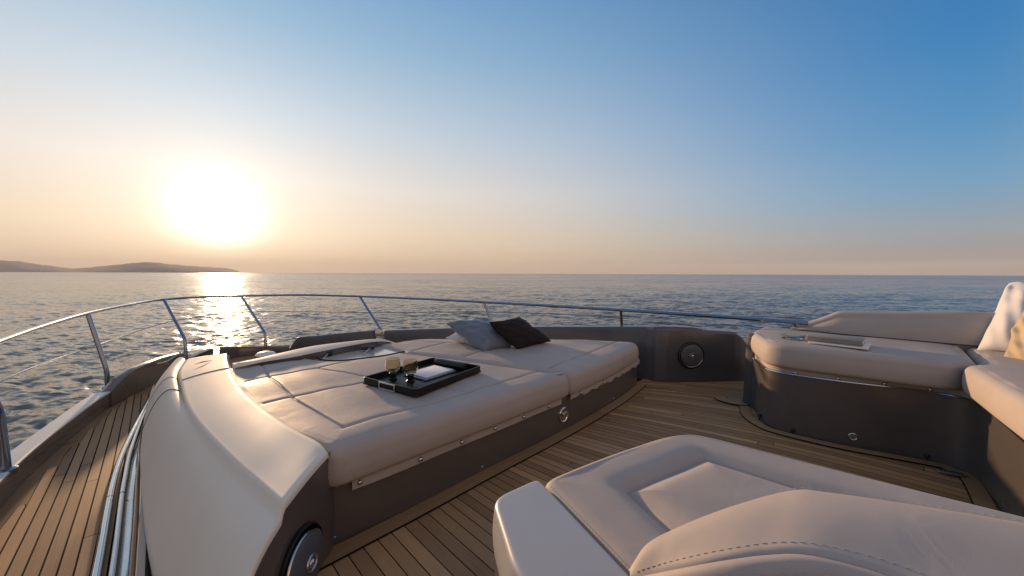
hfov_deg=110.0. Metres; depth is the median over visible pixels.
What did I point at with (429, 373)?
magazine
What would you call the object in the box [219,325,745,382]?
coaming
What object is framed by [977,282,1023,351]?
throw pillow
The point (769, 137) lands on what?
sky
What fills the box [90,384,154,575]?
steel trim
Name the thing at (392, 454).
sunpad
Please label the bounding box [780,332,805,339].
glass dish
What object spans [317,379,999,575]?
cockpit deck
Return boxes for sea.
[0,272,1023,451]
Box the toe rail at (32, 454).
[0,391,110,507]
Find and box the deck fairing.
[140,353,334,575]
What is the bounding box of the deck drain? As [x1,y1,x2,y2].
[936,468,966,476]
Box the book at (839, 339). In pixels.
[807,333,864,346]
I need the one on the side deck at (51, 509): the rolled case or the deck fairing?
the deck fairing
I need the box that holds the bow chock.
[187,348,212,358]
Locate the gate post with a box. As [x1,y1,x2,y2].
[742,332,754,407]
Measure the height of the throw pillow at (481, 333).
0.270 m
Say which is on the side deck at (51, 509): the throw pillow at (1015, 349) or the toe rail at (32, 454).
the toe rail at (32, 454)
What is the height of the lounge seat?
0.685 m
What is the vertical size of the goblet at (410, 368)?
0.116 m
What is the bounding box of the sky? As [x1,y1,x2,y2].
[0,0,1023,274]
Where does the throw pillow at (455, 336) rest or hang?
on the sunpad
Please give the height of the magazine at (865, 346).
0.011 m
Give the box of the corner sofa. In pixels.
[751,311,1023,516]
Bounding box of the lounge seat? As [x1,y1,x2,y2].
[493,435,1023,575]
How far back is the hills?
3770.71 m
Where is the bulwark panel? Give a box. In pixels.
[101,352,183,406]
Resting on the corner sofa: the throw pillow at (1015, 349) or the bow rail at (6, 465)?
the throw pillow at (1015, 349)
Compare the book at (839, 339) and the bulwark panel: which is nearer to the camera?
the book at (839, 339)
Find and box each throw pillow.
[446,317,510,350]
[446,332,471,344]
[489,317,550,348]
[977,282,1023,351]
[1004,311,1023,359]
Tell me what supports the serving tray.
on the sunpad
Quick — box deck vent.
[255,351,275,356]
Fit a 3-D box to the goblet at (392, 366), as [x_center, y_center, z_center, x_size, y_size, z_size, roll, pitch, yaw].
[-0.668,0.452,2.010,0.081,0.116,0.081,0,2,0]
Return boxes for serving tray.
[363,358,480,396]
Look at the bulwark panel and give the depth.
3.44 m
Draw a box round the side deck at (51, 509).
[0,350,290,575]
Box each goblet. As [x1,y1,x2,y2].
[385,357,399,379]
[403,359,417,381]
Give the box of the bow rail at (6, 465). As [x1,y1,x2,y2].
[0,294,807,476]
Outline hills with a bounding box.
[0,260,240,272]
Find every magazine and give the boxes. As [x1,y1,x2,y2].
[404,365,454,380]
[808,341,870,349]
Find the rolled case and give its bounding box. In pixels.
[434,358,466,369]
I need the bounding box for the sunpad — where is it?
[230,339,639,544]
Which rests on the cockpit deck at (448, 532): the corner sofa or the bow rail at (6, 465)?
the corner sofa
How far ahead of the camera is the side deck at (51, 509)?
1.77 m

